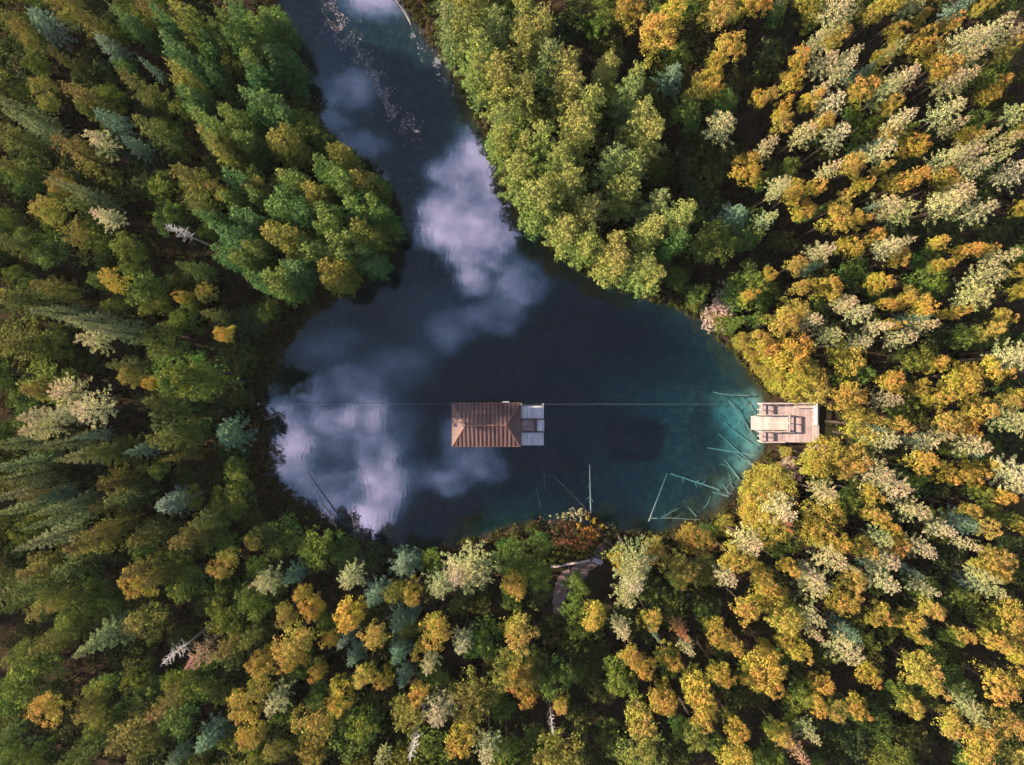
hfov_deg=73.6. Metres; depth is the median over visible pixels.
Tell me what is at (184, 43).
green broadleaf tree
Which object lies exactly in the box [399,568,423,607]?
golden broadleaf tree
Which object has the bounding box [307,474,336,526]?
leaning snag
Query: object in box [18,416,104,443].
pale conifer tree
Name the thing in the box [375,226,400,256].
understory tree
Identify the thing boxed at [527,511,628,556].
marsh grass
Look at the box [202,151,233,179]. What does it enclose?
understory tree
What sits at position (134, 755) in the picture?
olive cedar tree
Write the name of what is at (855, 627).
green broadleaf tree
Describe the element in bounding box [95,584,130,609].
green broadleaf tree
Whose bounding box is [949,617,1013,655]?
golden broadleaf tree
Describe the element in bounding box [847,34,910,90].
pale conifer tree
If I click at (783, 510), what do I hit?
pale conifer tree
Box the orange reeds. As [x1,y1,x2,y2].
[575,515,603,549]
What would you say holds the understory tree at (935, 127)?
on the ground at (476, 296)
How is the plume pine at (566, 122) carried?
on the ground at (476, 296)
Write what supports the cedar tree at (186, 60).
on the ground at (476, 296)
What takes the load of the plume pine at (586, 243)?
on the ground at (476, 296)
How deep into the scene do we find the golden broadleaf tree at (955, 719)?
73.12 m
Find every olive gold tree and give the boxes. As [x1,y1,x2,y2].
[0,632,45,670]
[8,18,76,71]
[24,581,93,624]
[25,76,96,128]
[26,193,96,233]
[43,0,93,33]
[44,167,78,199]
[45,573,117,613]
[58,217,119,249]
[73,670,133,726]
[116,366,164,389]
[118,598,183,644]
[194,282,235,303]
[205,179,247,208]
[205,545,251,579]
[239,176,270,198]
[244,649,289,702]
[260,712,300,764]
[274,587,310,630]
[287,692,341,748]
[295,736,329,764]
[380,572,408,604]
[389,674,426,732]
[410,617,429,661]
[443,664,508,725]
[487,637,535,693]
[509,646,542,689]
[530,716,585,764]
[606,713,669,764]
[658,547,702,590]
[674,79,708,126]
[678,697,708,752]
[690,68,725,100]
[698,529,713,542]
[707,721,753,764]
[708,311,729,328]
[714,513,736,537]
[731,332,746,349]
[735,332,753,353]
[736,480,754,505]
[736,491,777,531]
[738,464,799,517]
[741,505,788,549]
[742,462,791,492]
[743,573,789,614]
[744,329,769,342]
[749,353,770,375]
[749,500,793,541]
[750,338,779,354]
[750,463,797,513]
[752,698,794,748]
[753,586,806,635]
[755,309,803,333]
[758,364,776,381]
[759,365,778,382]
[761,353,780,371]
[762,371,782,394]
[762,611,800,651]
[765,177,804,208]
[768,368,795,393]
[769,461,784,474]
[772,344,801,364]
[774,375,810,405]
[776,445,791,457]
[778,356,828,393]
[780,443,828,475]
[781,0,828,44]
[785,277,827,293]
[789,493,847,543]
[789,508,834,548]
[792,434,853,477]
[795,377,832,405]
[806,188,856,223]
[825,406,886,446]
[827,453,860,480]
[853,118,908,157]
[874,376,930,396]
[969,386,1023,408]
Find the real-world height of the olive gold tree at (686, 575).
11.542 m
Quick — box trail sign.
[592,558,602,564]
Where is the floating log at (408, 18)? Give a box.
[394,0,411,25]
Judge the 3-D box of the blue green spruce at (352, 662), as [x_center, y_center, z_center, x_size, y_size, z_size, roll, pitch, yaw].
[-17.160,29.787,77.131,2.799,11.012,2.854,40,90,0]
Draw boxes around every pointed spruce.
[0,94,85,146]
[0,431,68,451]
[0,447,67,471]
[0,457,79,485]
[0,478,79,501]
[0,489,88,514]
[1,108,89,156]
[11,513,110,551]
[22,502,103,530]
[26,304,108,332]
[27,429,120,451]
[28,488,116,516]
[43,174,139,218]
[51,438,130,464]
[59,309,130,339]
[70,603,154,659]
[84,319,165,348]
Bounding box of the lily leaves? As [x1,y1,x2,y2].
[549,507,586,521]
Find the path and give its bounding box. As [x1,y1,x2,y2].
[552,537,608,614]
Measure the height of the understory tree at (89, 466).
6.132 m
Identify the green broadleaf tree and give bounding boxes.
[0,159,63,203]
[0,163,12,182]
[0,201,44,230]
[0,207,25,226]
[0,227,26,245]
[0,264,60,288]
[0,331,16,362]
[0,362,29,391]
[0,420,24,442]
[0,428,16,462]
[0,463,22,488]
[0,656,61,702]
[0,672,44,704]
[0,681,41,722]
[0,721,53,764]
[0,740,33,764]
[3,533,56,557]
[3,737,54,764]
[5,83,63,118]
[5,386,53,412]
[5,515,64,545]
[5,637,44,668]
[6,646,75,708]
[9,225,73,255]
[10,10,57,45]
[13,399,70,434]
[15,354,91,404]
[17,730,69,764]
[19,0,67,22]
[20,53,64,82]
[25,230,84,270]
[25,504,61,534]
[28,448,75,482]
[34,329,82,366]
[35,207,71,230]
[35,672,82,707]
[47,192,69,207]
[54,603,107,639]
[61,488,101,515]
[63,569,120,616]
[69,82,101,107]
[71,752,105,764]
[74,98,128,134]
[76,216,125,267]
[81,592,123,629]
[82,670,126,705]
[82,700,124,739]
[86,268,121,293]
[88,84,129,116]
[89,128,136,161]
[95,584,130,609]
[98,293,137,316]
[102,84,137,113]
[104,590,138,617]
[107,696,138,728]
[108,230,163,261]
[111,0,153,46]
[111,56,154,89]
[116,246,162,279]
[118,655,165,695]
[121,668,177,706]
[122,270,177,306]
[126,530,168,560]
[130,1,165,43]
[134,286,182,316]
[139,319,195,366]
[141,169,182,207]
[141,455,182,481]
[143,0,172,17]
[146,199,192,237]
[151,350,241,391]
[152,112,192,147]
[155,686,212,743]
[157,663,189,690]
[159,360,255,403]
[161,552,201,582]
[162,385,204,419]
[162,562,213,604]
[163,533,205,574]
[164,34,206,62]
[167,97,205,131]
[167,305,205,337]
[171,416,216,453]
[176,177,198,195]
[177,290,210,318]
[178,483,213,511]
[178,652,225,704]
[196,223,224,248]
[196,710,231,757]
[197,584,232,616]
[198,525,242,563]
[205,602,237,635]
[205,669,242,709]
[206,485,256,525]
[211,566,246,599]
[215,601,249,636]
[218,710,253,754]
[219,47,249,83]
[223,456,254,481]
[223,475,257,508]
[233,574,274,611]
[233,755,254,764]
[242,720,275,762]
[243,163,267,185]
[243,590,279,621]
[245,551,274,576]
[250,735,278,764]
[251,295,281,325]
[257,511,308,562]
[263,573,289,598]
[267,689,300,734]
[270,215,293,233]
[284,705,316,748]
[286,646,314,679]
[288,107,325,143]
[294,224,317,243]
[295,524,347,572]
[302,740,323,764]
[304,663,336,710]
[307,118,337,155]
[314,602,341,634]
[322,692,387,764]
[323,532,362,569]
[323,688,357,732]
[344,691,385,746]
[347,657,382,690]
[359,746,383,764]
[369,621,389,649]
[391,724,457,764]
[398,612,418,640]
[417,547,443,576]
[417,651,448,693]
[435,14,457,35]
[453,613,506,660]
[484,687,516,726]
[486,0,513,27]
[486,717,523,764]
[489,533,523,576]
[497,55,516,76]
[498,535,539,578]
[500,0,532,27]
[500,583,522,610]
[510,725,540,764]
[516,637,548,681]
[519,556,553,595]
[521,713,550,753]
[524,4,540,35]
[526,525,555,559]
[527,646,576,701]
[530,92,555,119]
[530,671,553,696]
[531,107,554,133]
[557,590,586,623]
[560,565,590,604]
[562,657,587,685]
[565,612,593,641]
[582,0,615,46]
[591,711,624,759]
[592,0,611,17]
[596,91,616,126]
[602,646,637,700]
[630,75,661,110]
[642,3,669,45]
[643,155,667,185]
[648,53,674,86]
[652,256,678,284]
[654,644,681,678]
[666,265,690,291]
[667,563,692,590]
[668,0,700,28]
[668,705,692,740]
[669,41,692,76]
[670,96,701,140]
[673,710,704,752]
[683,216,736,267]
[683,282,710,304]
[684,209,710,234]
[684,544,718,586]
[685,298,701,313]
[692,604,724,633]
[694,715,723,758]
[696,522,717,543]
[702,86,737,127]
[709,0,743,41]
[711,215,766,253]
[713,315,736,337]
[715,258,773,314]
[726,315,746,329]
[729,655,757,685]
[737,275,768,293]
[740,739,769,764]
[742,311,767,329]
[745,169,775,195]
[747,0,775,24]
[751,728,783,764]
[753,0,787,49]
[753,281,782,307]
[754,705,784,742]
[754,729,791,764]
[759,641,794,675]
[766,524,803,558]
[767,156,802,185]
[773,697,801,731]
[778,679,808,715]
[780,664,821,708]
[782,205,826,227]
[783,586,811,621]
[795,0,831,31]
[795,743,824,764]
[799,297,829,324]
[799,633,840,670]
[804,319,842,340]
[814,500,851,522]
[820,685,857,719]
[823,615,862,649]
[824,373,858,399]
[826,487,861,514]
[828,357,875,385]
[830,603,867,631]
[831,104,865,136]
[831,255,869,283]
[833,131,869,159]
[834,691,869,728]
[838,114,884,147]
[841,621,881,654]
[845,69,883,102]
[853,491,894,517]
[854,284,894,308]
[854,547,889,567]
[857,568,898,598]
[858,0,887,25]
[863,703,896,740]
[864,223,899,247]
[864,614,901,644]
[864,666,913,707]
[865,397,919,419]
[866,729,915,764]
[874,336,933,373]
[880,122,920,147]
[882,464,929,488]
[885,393,930,426]
[887,670,939,711]
[888,263,950,293]
[891,570,942,603]
[893,245,940,270]
[898,630,947,664]
[904,504,951,545]
[905,272,953,300]
[910,614,964,647]
[916,440,972,459]
[923,322,981,350]
[927,61,976,96]
[931,665,975,701]
[933,202,988,238]
[933,580,982,611]
[937,736,975,764]
[939,0,994,29]
[940,106,992,140]
[940,482,994,503]
[947,598,1002,636]
[950,190,994,216]
[951,497,1004,521]
[954,66,998,99]
[956,431,1003,462]
[965,0,1020,27]
[966,174,1012,195]
[966,320,1012,350]
[969,52,1018,89]
[969,507,1023,526]
[979,124,1023,153]
[984,555,1021,586]
[991,329,1023,348]
[994,0,1023,21]
[998,245,1023,269]
[999,351,1023,368]
[1000,282,1023,302]
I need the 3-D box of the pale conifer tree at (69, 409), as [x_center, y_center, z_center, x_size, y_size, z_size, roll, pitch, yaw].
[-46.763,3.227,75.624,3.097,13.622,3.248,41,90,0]
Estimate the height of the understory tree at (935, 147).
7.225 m
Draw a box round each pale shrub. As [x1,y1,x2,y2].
[700,292,732,316]
[700,303,727,333]
[702,294,736,331]
[714,280,747,308]
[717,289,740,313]
[778,456,796,471]
[787,465,808,481]
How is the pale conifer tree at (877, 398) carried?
on the ground at (476, 296)
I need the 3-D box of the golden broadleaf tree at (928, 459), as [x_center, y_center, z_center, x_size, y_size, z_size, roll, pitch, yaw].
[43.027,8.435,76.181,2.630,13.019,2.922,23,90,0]
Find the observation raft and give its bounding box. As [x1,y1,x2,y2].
[452,401,543,446]
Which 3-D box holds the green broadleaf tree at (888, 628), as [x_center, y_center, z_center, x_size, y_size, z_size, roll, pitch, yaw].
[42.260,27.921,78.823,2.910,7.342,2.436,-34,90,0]
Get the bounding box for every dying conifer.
[184,626,232,670]
[663,603,689,641]
[764,708,810,764]
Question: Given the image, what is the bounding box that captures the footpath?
[785,444,825,483]
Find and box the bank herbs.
[529,538,603,570]
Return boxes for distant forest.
[0,0,1023,764]
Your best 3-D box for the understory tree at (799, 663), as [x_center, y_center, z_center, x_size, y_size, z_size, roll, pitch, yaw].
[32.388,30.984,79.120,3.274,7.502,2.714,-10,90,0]
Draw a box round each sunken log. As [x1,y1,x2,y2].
[553,475,586,509]
[587,465,592,512]
[648,474,666,521]
[651,515,699,519]
[670,473,722,491]
[707,447,755,456]
[714,392,752,395]
[719,434,751,462]
[724,423,759,450]
[728,400,759,442]
[737,454,753,465]
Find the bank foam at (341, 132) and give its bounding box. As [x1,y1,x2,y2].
[314,95,370,158]
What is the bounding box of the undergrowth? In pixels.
[5,0,1017,764]
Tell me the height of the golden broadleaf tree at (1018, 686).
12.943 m
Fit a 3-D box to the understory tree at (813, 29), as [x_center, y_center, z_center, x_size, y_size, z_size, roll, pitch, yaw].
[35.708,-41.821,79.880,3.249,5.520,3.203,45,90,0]
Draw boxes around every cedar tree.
[0,8,64,62]
[0,122,65,171]
[0,156,54,191]
[0,231,70,271]
[0,284,70,325]
[0,314,66,366]
[0,545,82,606]
[0,584,62,615]
[0,703,47,743]
[3,461,82,483]
[14,534,93,584]
[17,373,91,404]
[18,478,92,502]
[27,606,94,657]
[28,275,95,304]
[37,599,102,646]
[42,43,108,90]
[49,133,121,180]
[50,183,108,211]
[50,541,124,583]
[55,719,114,764]
[58,80,136,132]
[60,508,139,556]
[63,193,131,238]
[69,4,140,66]
[71,709,138,764]
[73,431,153,466]
[78,503,155,539]
[88,483,145,514]
[94,456,158,494]
[103,471,164,512]
[103,681,171,758]
[104,0,169,59]
[106,353,166,379]
[114,66,183,121]
[119,543,188,580]
[124,715,180,764]
[125,510,190,549]
[131,112,200,162]
[133,0,182,42]
[138,553,199,587]
[142,387,187,418]
[142,667,206,725]
[145,413,215,453]
[147,0,208,64]
[157,29,221,96]
[161,446,215,462]
[162,57,218,115]
[163,649,217,699]
[167,0,223,64]
[167,510,224,551]
[168,161,227,208]
[171,82,224,130]
[175,260,225,286]
[183,192,231,233]
[186,104,248,168]
[188,207,242,237]
[189,493,242,530]
[190,20,237,78]
[195,125,255,177]
[197,54,244,105]
[200,307,237,327]
[205,12,249,71]
[205,219,271,256]
[207,242,255,275]
[213,3,273,68]
[213,616,261,661]
[216,101,272,151]
[218,189,260,216]
[221,166,273,208]
[223,0,273,54]
[227,245,275,276]
[229,204,275,243]
[230,128,280,171]
[233,30,277,83]
[237,238,285,269]
[237,610,277,650]
[238,84,279,135]
[241,55,288,104]
[242,270,284,297]
[243,9,283,58]
[244,183,284,220]
[249,514,284,545]
[254,86,312,143]
[257,4,305,53]
[259,219,321,264]
[260,264,311,307]
[261,40,313,97]
[264,184,313,232]
[265,121,321,171]
[275,165,325,202]
[279,257,323,296]
[283,67,313,104]
[290,194,330,233]
[296,233,335,267]
[300,179,342,218]
[312,152,340,200]
[312,198,353,247]
[317,256,363,298]
[324,140,367,174]
[324,166,359,208]
[324,228,365,276]
[340,189,379,229]
[348,165,392,206]
[349,216,395,257]
[349,242,395,282]
[364,191,401,230]
[372,216,406,246]
[373,175,392,205]
[483,135,496,155]
[523,219,554,240]
[653,227,692,265]
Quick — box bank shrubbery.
[239,0,796,574]
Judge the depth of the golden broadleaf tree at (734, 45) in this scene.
71.46 m
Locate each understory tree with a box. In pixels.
[0,0,13,12]
[0,5,24,40]
[0,33,18,59]
[0,43,45,84]
[0,52,15,73]
[0,176,38,206]
[0,224,13,236]
[0,246,29,275]
[0,265,42,292]
[0,296,20,315]
[0,314,45,337]
[0,343,19,365]
[0,373,22,398]
[0,450,20,479]
[0,518,29,552]
[0,548,42,574]
[0,555,29,588]
[0,621,42,657]
[0,686,41,740]
[0,732,22,754]
[3,139,36,164]
[3,429,47,455]
[3,498,43,533]
[5,74,41,99]
[7,402,49,426]
[8,582,48,614]
[10,108,53,136]
[11,352,63,388]
[22,113,61,144]
[22,445,66,468]
[26,215,64,245]
[27,477,55,503]
[31,599,71,623]
[34,72,72,101]
[37,743,79,764]
[45,322,89,342]
[46,0,85,28]
[47,415,85,442]
[49,690,78,722]
[49,703,85,742]
[57,149,96,189]
[61,745,94,764]
[62,336,106,374]
[64,177,89,202]
[67,554,106,588]
[68,499,106,531]
[70,40,110,74]
[70,56,127,100]
[74,0,106,25]
[74,446,118,474]
[85,171,119,196]
[85,465,115,493]
[86,690,117,713]
[88,6,119,37]
[94,163,150,208]
[96,243,141,277]
[99,10,133,43]
[100,70,138,107]
[103,642,137,672]
[112,0,142,19]
[115,282,137,301]
[117,546,151,567]
[119,293,159,322]
[121,633,157,674]
[122,579,163,609]
[127,146,173,181]
[131,385,169,412]
[132,173,160,198]
[132,737,161,764]
[134,87,171,132]
[140,0,169,14]
[148,406,184,433]
[152,740,174,764]
[160,573,184,601]
[162,264,192,292]
[164,352,196,374]
[167,0,196,10]
[167,273,205,300]
[167,622,199,653]
[168,735,196,764]
[170,462,206,491]
[174,700,200,730]
[175,185,210,212]
[179,203,205,233]
[182,2,205,31]
[186,734,223,764]
[189,382,233,423]
[190,589,217,618]
[192,464,228,495]
[193,0,215,13]
[196,347,228,386]
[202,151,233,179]
[203,334,258,383]
[206,16,226,44]
[207,318,239,347]
[209,437,251,464]
[211,731,251,764]
[215,2,242,40]
[219,638,252,677]
[223,378,256,411]
[225,576,256,609]
[227,74,267,108]
[227,95,257,122]
[227,500,266,532]
[227,673,255,716]
[234,301,269,337]
[240,652,280,683]
[246,607,279,640]
[248,635,273,659]
[267,166,299,202]
[267,661,298,691]
[280,739,309,764]
[281,90,310,119]
[299,129,323,158]
[304,654,332,685]
[305,150,333,184]
[325,732,360,761]
[349,539,386,576]
[355,602,388,629]
[364,673,404,713]
[369,715,396,755]
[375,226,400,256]
[377,631,407,660]
[391,689,417,722]
[420,573,448,604]
[422,665,456,700]
[427,0,456,23]
[439,700,459,723]
[447,591,476,617]
[457,565,490,597]
[457,748,482,764]
[468,590,492,616]
[480,650,504,678]
[513,77,540,109]
[524,573,557,611]
[525,0,548,12]
[527,170,539,184]
[535,11,556,34]
[536,611,568,649]
[551,15,579,46]
[557,0,597,41]
[559,627,594,668]
[561,696,595,742]
[570,740,593,764]
[573,635,624,705]
[577,165,598,197]
[582,221,609,251]
[582,603,615,640]
[585,17,626,67]
[588,679,615,705]
[589,129,620,161]
[605,0,641,27]
[607,660,638,695]
[611,735,643,764]
[616,603,643,640]
[621,242,641,268]
[630,570,669,609]
[635,726,664,760]
[639,621,662,643]
[643,188,668,214]
[646,0,669,16]
[647,89,679,132]
[649,145,675,185]
[653,582,696,628]
[656,741,691,764]
[661,31,694,64]
[664,725,698,763]
[667,256,692,286]
[674,230,691,260]
[676,68,698,95]
[676,148,726,195]
[676,283,692,296]
[677,13,717,67]
[678,124,712,159]
[681,578,711,617]
[684,184,728,229]
[687,697,717,727]
[699,654,728,699]
[700,81,741,117]
[702,140,747,176]
[702,591,725,618]
[708,631,735,662]
[717,705,748,743]
[719,64,751,98]
[721,672,757,716]
[726,9,745,30]
[743,680,770,708]
[744,204,764,228]
[748,55,782,83]
[748,157,783,185]
[754,32,789,64]
[764,564,794,592]
[765,228,800,254]
[781,638,815,671]
[782,686,819,722]
[791,342,815,365]
[793,257,835,292]
[797,125,835,149]
[800,242,824,268]
[801,10,836,34]
[805,471,832,494]
[806,145,842,163]
[809,278,845,315]
[809,703,845,742]
[816,733,855,764]
[826,713,878,762]
[827,626,856,660]
[832,0,866,34]
[837,475,864,496]
[839,274,866,296]
[847,434,879,455]
[851,306,881,336]
[853,643,887,680]
[858,0,873,7]
[858,463,890,494]
[861,686,891,712]
[866,67,894,99]
[869,86,903,126]
[869,494,896,515]
[871,746,901,764]
[874,218,921,247]
[878,503,905,532]
[881,434,913,459]
[885,716,933,760]
[886,529,926,554]
[887,151,921,181]
[887,372,923,394]
[890,600,931,641]
[895,0,938,22]
[900,752,920,764]
[904,568,937,595]
[905,332,939,370]
[909,459,954,499]
[911,212,954,239]
[914,119,950,156]
[918,323,963,351]
[919,226,963,259]
[921,84,962,117]
[921,536,969,578]
[927,641,969,675]
[929,597,963,629]
[930,112,952,139]
[935,625,962,657]
[947,287,998,314]
[959,149,1007,188]
[960,694,990,720]
[960,735,999,764]
[965,679,999,707]
[966,223,999,261]
[967,310,1001,332]
[968,108,1012,136]
[975,39,1011,77]
[975,247,1010,270]
[979,215,1020,245]
[980,87,1019,116]
[982,584,1021,619]
[982,685,1022,723]
[983,474,1019,497]
[983,614,1022,638]
[984,372,1022,393]
[986,422,1023,450]
[988,121,1023,146]
[988,255,1023,289]
[988,723,1023,760]
[990,529,1023,560]
[997,207,1023,246]
[997,236,1023,255]
[998,187,1023,219]
[1006,692,1023,729]
[1007,397,1023,422]
[1007,732,1023,761]
[1010,65,1023,85]
[1013,560,1023,580]
[1015,117,1023,146]
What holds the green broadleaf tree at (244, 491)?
on the ground at (476, 296)
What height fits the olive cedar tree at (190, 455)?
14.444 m
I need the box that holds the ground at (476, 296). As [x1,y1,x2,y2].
[0,0,1023,764]
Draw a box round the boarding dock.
[750,403,818,442]
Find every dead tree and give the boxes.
[161,623,210,665]
[164,223,212,245]
[407,704,425,760]
[547,700,554,732]
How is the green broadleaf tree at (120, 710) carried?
on the ground at (476, 296)
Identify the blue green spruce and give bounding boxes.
[24,6,88,55]
[33,479,93,501]
[72,426,139,440]
[92,32,148,79]
[92,107,156,150]
[121,134,168,167]
[122,438,173,457]
[139,56,185,98]
[154,485,202,516]
[165,721,208,764]
[193,711,235,753]
[215,410,258,451]
[283,555,312,583]
[336,610,362,650]
[346,633,373,666]
[364,573,392,608]
[386,544,423,580]
[387,596,418,633]
[388,628,414,666]
[395,651,418,688]
[407,548,427,570]
[410,597,424,624]
[645,621,660,642]
[648,62,684,106]
[711,200,748,235]
[787,262,823,277]
[810,604,863,643]
[828,202,881,228]
[829,61,876,102]
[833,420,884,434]
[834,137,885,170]
[839,549,889,575]
[877,433,923,444]
[882,313,931,328]
[887,557,927,579]
[918,505,983,534]
[921,0,975,38]
[927,565,988,591]
[931,445,987,457]
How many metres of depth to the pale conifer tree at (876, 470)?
71.11 m
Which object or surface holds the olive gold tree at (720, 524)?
on the ground at (476, 296)
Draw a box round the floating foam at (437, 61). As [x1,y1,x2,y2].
[410,28,453,94]
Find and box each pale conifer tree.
[17,405,98,428]
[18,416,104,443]
[46,372,121,407]
[49,396,124,425]
[70,384,145,429]
[73,329,148,356]
[81,129,149,169]
[88,206,154,236]
[249,553,292,588]
[256,556,298,595]
[262,660,306,716]
[336,556,366,590]
[373,714,396,764]
[419,669,457,728]
[420,634,442,675]
[421,559,455,600]
[441,539,501,594]
[441,545,472,588]
[452,610,473,654]
[471,713,501,764]
[606,595,633,640]
[609,568,641,608]
[610,531,658,575]
[611,540,651,585]
[616,563,647,595]
[671,624,694,656]
[695,109,736,155]
[700,553,737,587]
[718,521,766,558]
[731,134,779,178]
[740,209,778,236]
[744,490,797,531]
[749,175,791,207]
[749,183,790,211]
[750,0,787,45]
[766,119,817,165]
[770,309,823,333]
[774,551,823,587]
[776,29,830,88]
[776,558,833,601]
[776,691,822,745]
[779,79,832,128]
[781,590,826,627]
[782,240,836,268]
[787,49,840,104]
[788,88,846,140]
[790,319,845,347]
[791,534,848,575]
[792,0,857,63]
[795,476,839,505]
[797,158,843,190]
[798,56,857,113]
[798,121,850,164]
[800,622,824,641]
[804,43,864,101]
[805,542,860,572]
[807,620,865,665]
[816,300,873,325]
[817,330,874,350]
[824,294,859,314]
[828,452,895,490]
[831,553,901,595]
[832,137,898,181]
[832,423,902,453]
[833,388,904,411]
[835,76,901,129]
[836,536,901,571]
[837,521,894,548]
[841,191,903,227]
[841,234,903,264]
[841,318,896,337]
[844,468,914,501]
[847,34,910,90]
[848,106,919,156]
[850,326,918,351]
[852,196,920,232]
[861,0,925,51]
[861,62,920,112]
[866,235,917,255]
[869,527,937,559]
[874,312,940,338]
[877,492,932,522]
[881,566,941,597]
[883,428,939,454]
[885,94,967,149]
[891,146,966,187]
[895,426,959,441]
[897,67,971,118]
[898,115,969,158]
[900,25,985,89]
[900,191,967,225]
[900,516,958,539]
[901,179,974,215]
[903,186,978,220]
[906,43,990,102]
[908,64,982,115]
[910,428,993,455]
[911,524,982,551]
[912,138,987,182]
[914,196,1000,234]
[919,668,986,718]
[920,24,998,82]
[920,277,995,313]
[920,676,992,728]
[922,155,996,192]
[924,260,1010,289]
[924,550,1003,583]
[925,127,999,167]
[925,560,1009,599]
[928,11,1018,75]
[929,148,1017,189]
[937,246,1022,274]
[941,400,1023,432]
[943,130,1023,171]
[949,453,1023,490]
[950,337,1023,377]
[954,21,1023,74]
[954,102,1023,145]
[957,339,1023,360]
[958,158,1023,197]
[962,473,1023,498]
[975,406,1023,437]
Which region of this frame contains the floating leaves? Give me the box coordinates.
[320,0,422,145]
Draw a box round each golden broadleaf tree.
[23,666,106,729]
[97,267,142,295]
[116,560,163,598]
[140,375,185,390]
[170,290,217,305]
[213,325,253,343]
[225,674,270,725]
[234,698,278,749]
[243,527,262,550]
[243,632,284,673]
[246,695,286,750]
[250,631,292,681]
[271,609,321,664]
[276,626,316,674]
[292,571,324,601]
[297,584,333,623]
[307,643,336,683]
[319,612,349,648]
[324,660,360,718]
[332,584,372,635]
[351,646,379,689]
[356,604,392,652]
[372,660,394,690]
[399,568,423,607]
[408,661,430,708]
[418,596,453,652]
[444,706,485,759]
[498,601,540,657]
[499,568,528,601]
[499,604,525,639]
[501,640,530,693]
[502,568,526,593]
[513,680,538,709]
[540,707,563,758]
[551,666,569,715]
[580,592,607,631]
[601,541,636,574]
[614,0,646,44]
[615,623,642,669]
[624,683,660,743]
[632,639,657,682]
[635,597,663,633]
[638,10,679,79]
[640,535,669,564]
[645,663,676,717]
[652,0,688,58]
[654,634,684,671]
[674,520,716,556]
[677,651,716,712]
[681,674,718,734]
[695,0,736,44]
[696,612,734,649]
[696,640,736,688]
[703,51,726,84]
[704,30,746,79]
[708,617,745,657]
[710,687,751,743]
[713,539,758,573]
[716,579,763,627]
[723,150,765,189]
[727,0,774,46]
[733,634,788,694]
[734,87,769,128]
[734,554,773,585]
[736,502,750,519]
[737,84,778,129]
[739,288,760,305]
[739,555,778,589]
[739,565,782,604]
[740,622,775,659]
[743,343,760,363]
[744,652,788,699]
[746,638,785,684]
[748,309,799,337]
[750,93,794,139]
[752,110,794,151]
[752,339,788,362]
[756,184,805,218]
[758,265,777,282]
[759,331,815,374]
[763,69,806,110]
[763,296,812,321]
[763,550,800,578]
[764,620,813,665]
[770,43,812,91]
[773,279,811,295]
[774,87,826,134]
[774,197,817,228]
[775,254,809,278]
[777,176,827,211]
[782,668,827,718]
[784,110,836,153]
[793,274,843,303]
[794,521,855,554]
[795,660,835,695]
[796,202,853,238]
[799,674,847,723]
[802,21,853,70]
[805,374,870,421]
[810,556,868,595]
[810,580,864,617]
[812,337,866,376]
[813,150,870,192]
[815,442,875,474]
[815,668,874,720]
[817,208,873,238]
[821,235,865,258]
[824,175,876,205]
[826,73,884,119]
[831,482,886,507]
[833,646,882,689]
[835,532,880,560]
[836,501,891,525]
[836,588,894,627]
[837,0,888,49]
[838,226,887,250]
[839,159,896,192]
[842,0,907,49]
[842,271,896,295]
[843,43,896,90]
[843,298,898,313]
[846,92,905,136]
[852,375,907,398]
[852,415,915,433]
[852,510,901,531]
[853,318,906,331]
[854,19,910,71]
[854,169,912,204]
[857,369,905,390]
[857,526,913,558]
[861,291,916,311]
[862,165,932,203]
[863,245,911,268]
[866,594,927,632]
[867,672,925,720]
[871,129,933,167]
[874,635,945,686]
[875,449,941,475]
[878,21,940,75]
[878,293,941,317]
[882,583,946,620]
[886,617,933,645]
[887,6,934,47]
[887,284,929,309]
[889,234,950,258]
[891,387,958,408]
[891,656,952,701]
[892,257,959,277]
[892,355,950,374]
[897,35,948,81]
[898,52,967,100]
[902,162,964,201]
[903,9,966,61]
[903,406,967,442]
[904,459,974,485]
[904,685,970,740]
[905,304,973,319]
[916,607,977,644]
[917,241,986,265]
[917,355,987,396]
[921,124,986,161]
[921,365,981,403]
[921,409,986,440]
[921,497,983,517]
[925,697,1002,757]
[925,715,995,764]
[926,393,999,422]
[928,458,994,487]
[930,511,1002,539]
[932,0,998,43]
[935,646,1021,707]
[939,355,1016,384]
[941,242,1002,262]
[941,552,1014,582]
[944,482,1018,504]
[945,540,1019,574]
[946,392,1023,414]
[946,458,1007,473]
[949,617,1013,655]
[951,307,1019,330]
[952,72,1014,112]
[952,84,1003,117]
[954,687,1023,740]
[958,321,1007,342]
[960,593,1023,639]
[961,32,1023,81]
[963,647,1023,692]
[964,195,1023,227]
[964,613,1023,651]
[964,624,1023,664]
[965,718,1023,764]
[966,559,1015,580]
[971,513,1023,536]
[974,261,1023,282]
[985,279,1023,301]
[996,124,1023,145]
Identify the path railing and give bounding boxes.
[550,559,589,567]
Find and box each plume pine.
[434,0,467,72]
[447,0,479,47]
[449,6,477,78]
[457,0,496,59]
[459,24,500,101]
[463,51,495,114]
[478,46,519,120]
[479,2,514,63]
[485,100,522,159]
[485,118,520,176]
[497,149,536,204]
[504,14,540,84]
[506,0,536,56]
[508,69,544,131]
[512,128,535,173]
[512,177,560,242]
[523,119,555,175]
[526,171,559,223]
[528,1,558,72]
[528,35,563,106]
[537,138,575,180]
[540,212,582,261]
[542,42,582,116]
[543,63,589,133]
[549,160,587,216]
[551,100,586,161]
[561,113,598,171]
[562,191,609,238]
[564,227,600,271]
[567,79,607,143]
[587,48,621,110]
[587,242,633,288]
[588,141,629,199]
[591,229,628,271]
[596,174,642,225]
[601,147,648,203]
[602,72,643,135]
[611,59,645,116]
[612,93,657,150]
[617,249,659,295]
[623,261,666,297]
[624,111,666,172]
[626,210,665,255]
[632,187,672,223]
[650,198,698,246]
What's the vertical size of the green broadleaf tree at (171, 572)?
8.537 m

